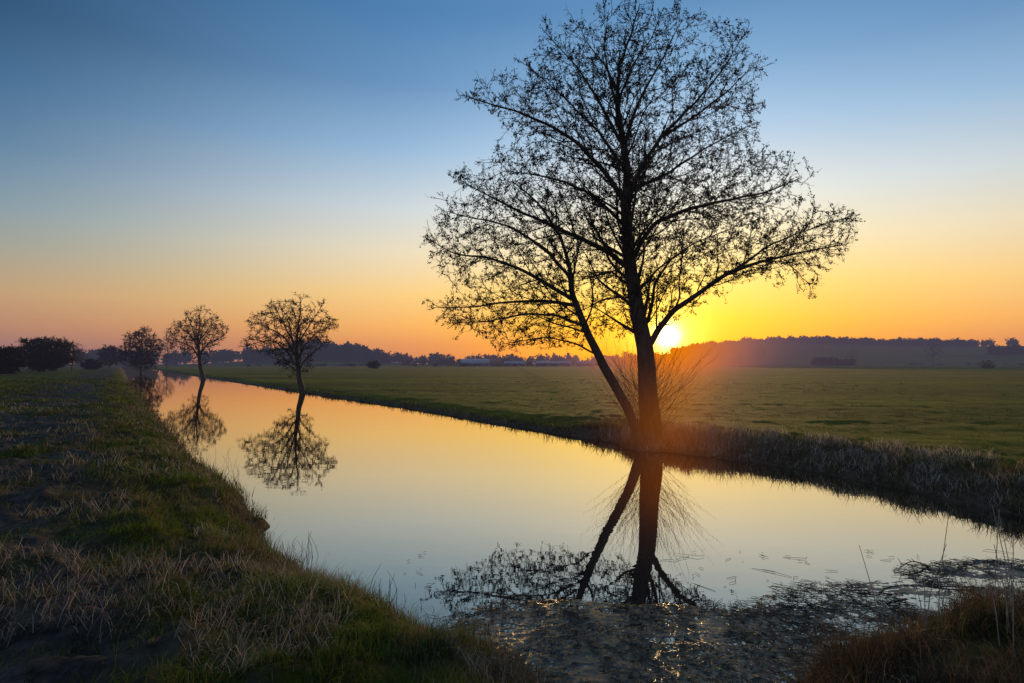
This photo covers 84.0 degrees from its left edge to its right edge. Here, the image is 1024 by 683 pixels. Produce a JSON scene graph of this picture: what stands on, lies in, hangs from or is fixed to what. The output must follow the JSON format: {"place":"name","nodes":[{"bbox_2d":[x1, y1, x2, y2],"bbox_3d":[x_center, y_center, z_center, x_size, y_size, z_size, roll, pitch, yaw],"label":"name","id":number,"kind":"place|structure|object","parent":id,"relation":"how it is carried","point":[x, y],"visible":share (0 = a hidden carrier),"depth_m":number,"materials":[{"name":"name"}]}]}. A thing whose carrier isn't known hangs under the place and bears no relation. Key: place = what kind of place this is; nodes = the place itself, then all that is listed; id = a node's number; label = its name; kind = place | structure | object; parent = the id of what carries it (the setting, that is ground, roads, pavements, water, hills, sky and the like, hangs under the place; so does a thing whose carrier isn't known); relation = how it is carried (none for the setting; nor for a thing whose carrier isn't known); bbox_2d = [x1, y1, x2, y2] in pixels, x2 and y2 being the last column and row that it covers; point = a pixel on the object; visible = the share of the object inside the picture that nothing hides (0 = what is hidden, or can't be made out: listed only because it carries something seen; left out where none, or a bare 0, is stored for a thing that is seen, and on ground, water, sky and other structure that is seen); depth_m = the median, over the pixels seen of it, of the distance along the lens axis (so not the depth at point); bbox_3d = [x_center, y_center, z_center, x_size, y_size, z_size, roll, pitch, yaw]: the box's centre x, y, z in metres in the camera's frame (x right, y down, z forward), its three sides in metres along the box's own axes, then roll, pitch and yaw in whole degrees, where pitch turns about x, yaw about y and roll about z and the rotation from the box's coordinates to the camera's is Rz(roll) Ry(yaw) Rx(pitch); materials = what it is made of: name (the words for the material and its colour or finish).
{"place":"outdoors","nodes":[
{"label":"outdoors","id":0,"kind":"place"},
{"bbox_2d":[0,343,1023,682],"bbox_3d":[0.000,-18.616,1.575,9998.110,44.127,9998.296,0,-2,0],"label":"ground","id":1,"kind":"structure","parent":0,"point":[786,391],"depth_m":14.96,"materials":[{"name":"green plant"}]},
{"bbox_2d":[0,344,28,373],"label":"hawthorn bush","id":2,"kind":"object","parent":1,"relation":"on","point":[12,359],"visible":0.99,"depth_m":91.42,"materials":[{"name":"black plant"}]},
{"bbox_2d":[14,335,78,371],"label":"hawthorn bush","id":3,"kind":"object","parent":1,"relation":"on","point":[57,354],"visible":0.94,"depth_m":116.36,"materials":[{"name":"black plant"}]},
{"bbox_2d":[69,343,85,369],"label":"tree","id":4,"kind":"object","parent":1,"relation":"on","point":[79,353],"visible":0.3,"depth_m":150.16,"materials":[{"name":"brown plant"}]},
{"bbox_2d":[80,358,102,369],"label":"hawthorn bush","id":5,"kind":"object","parent":1,"relation":"on","point":[91,364],"visible":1,"depth_m":169.04,"materials":[{"name":"black plant"}]},
{"bbox_2d":[96,344,122,367],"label":"bush","id":6,"kind":"object","parent":1,"relation":"on","point":[109,356],"visible":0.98,"depth_m":260.25,"materials":[{"name":"black plant"}]},
{"bbox_2d":[118,325,165,372],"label":"alder tree","id":7,"kind":"object","parent":1,"relation":"on","point":[135,362],"visible":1,"depth_m":156.96,"materials":[{"name":"black plant"}]},
{"bbox_2d":[159,340,175,367],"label":"alder tree","id":8,"kind":"object","parent":1,"relation":"on","point":[166,355],"visible":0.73,"depth_m":299.87,"materials":[{"name":"brown plant"}]},
{"bbox_2d":[163,305,228,379],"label":"alder tree","id":9,"kind":"object","parent":1,"relation":"on","point":[198,343],"visible":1,"depth_m":92.14,"materials":[{"name":"black plant"}]},
{"bbox_2d":[239,292,338,392],"bbox_3d":[-19.679,0.318,50.065,8.412,9.623,7.007,1,-2,-25],"label":"alder tree","id":10,"kind":"object","parent":1,"relation":"on","point":[297,343],"visible":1,"depth_m":50.16,"materials":[{"name":"black plant"}]},
{"bbox_2d":[367,359,380,368],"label":"hawthorn bush","id":11,"kind":"object","parent":1,"relation":"on","point":[374,364],"visible":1,"depth_m":259.01,"materials":[{"name":"black plant"}]},
{"bbox_2d":[460,359,489,365],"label":"farmhouse","id":12,"kind":"object","parent":1,"relation":"on","point":[483,362],"visible":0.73,"depth_m":494.63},
{"bbox_2d":[489,359,501,365],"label":"farmhouse","id":13,"kind":"object","parent":1,"relation":"on","point":[496,361],"visible":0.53,"depth_m":556.67,"materials":[{"name":"tile"}]},
{"bbox_2d":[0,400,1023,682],"bbox_3d":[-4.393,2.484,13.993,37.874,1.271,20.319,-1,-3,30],"label":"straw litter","id":14,"kind":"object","parent":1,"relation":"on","point":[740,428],"visible":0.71,"depth_m":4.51,"materials":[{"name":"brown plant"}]},
{"bbox_2d":[10,335,1023,366],"bbox_3d":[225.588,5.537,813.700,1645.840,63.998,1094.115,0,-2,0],"label":"distant woodland","id":15,"kind":"object","parent":1,"relation":"on","point":[346,351],"visible":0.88,"depth_m":798.39,"materials":[{"name":"plant"}]},
{"bbox_2d":[419,0,864,447],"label":"alder tree","id":16,"kind":"object","parent":1,"relation":"on","point":[629,245],"visible":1,"depth_m":17.23,"materials":[{"name":"black plant"}]},
{"bbox_2d":[584,320,721,434],"bbox_3d":[4.171,1.051,17.473,3.959,3.855,4.073,2,-3,-44],"label":"alder sucker shrub","id":17,"kind":"object","parent":1,"relation":"on","point":[637,389],"visible":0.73,"depth_m":17.12,"materials":[{"name":"brown plant"}]},
{"bbox_2d":[618,418,768,457],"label":"dry tussock grass","id":18,"kind":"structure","parent":1,"relation":"on","point":[673,436],"depth_m":16.86,"materials":[{"name":"brown plant"}]},
{"bbox_2d":[846,349,857,360],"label":"ash tree","id":19,"kind":"object","parent":1,"relation":"on","point":[853,355],"visible":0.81,"depth_m":599.79,"materials":[{"name":"grey plant"}]},
{"bbox_2d":[922,343,943,365],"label":"ash tree","id":20,"kind":"object","parent":1,"relation":"on","point":[932,349],"visible":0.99,"depth_m":519.49,"materials":[{"name":"grey plant"}]},
{"bbox_2d":[979,360,995,368],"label":"hawthorn bush","id":21,"kind":"object","parent":1,"relation":"on","point":[989,365],"visible":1,"depth_m":229.66,"materials":[{"name":"black plant"}]},
{"bbox_2d":[0,0,1023,363],"label":"sky","id":22,"kind":"structure","parent":0,"point":[160,160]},
{"bbox_2d":[504,361,525,365],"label":"barn","id":23,"kind":"structure","parent":0,"point":[521,363],"depth_m":506.08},
{"bbox_2d":[534,361,570,365],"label":"barn","id":24,"kind":"structure","parent":0,"point":[552,362],"depth_m":494.44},
{"bbox_2d":[121,367,1023,682],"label":"canal water","id":25,"kind":"structure","parent":0,"point":[363,489],"depth_m":9.82,"materials":[{"name":"liquid"}]},
{"bbox_2d":[202,445,1014,656],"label":"reed stalks","id":26,"kind":"object","parent":25,"relation":"on","point":[1007,616],"visible":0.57,"depth_m":4.42,"materials":[{"name":"brown plant"}]},
{"bbox_2d":[415,549,1023,682],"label":"floating twigs","id":27,"kind":"object","parent":25,"relation":"on","point":[808,612],"visible":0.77,"depth_m":5.77,"materials":[{"name":"wood"}]},
{"bbox_2d":[424,560,1023,682],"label":"floating algae mat","id":28,"kind":"object","parent":25,"relation":"on","point":[703,624],"visible":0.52,"depth_m":5.44,"materials":[{"name":"algae"},{"name":"water plants"}]},
{"bbox_2d":[769,559,998,603],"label":"fallen branches","id":29,"kind":"object","parent":25,"relation":"in","point":[910,585],"visible":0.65,"depth_m":6.57,"materials":[{"name":"brown wood"}]},
{"bbox_2d":[575,361,594,365],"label":"barn","id":30,"kind":"structure","parent":0,"point":[583,362],"depth_m":511.57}
]}

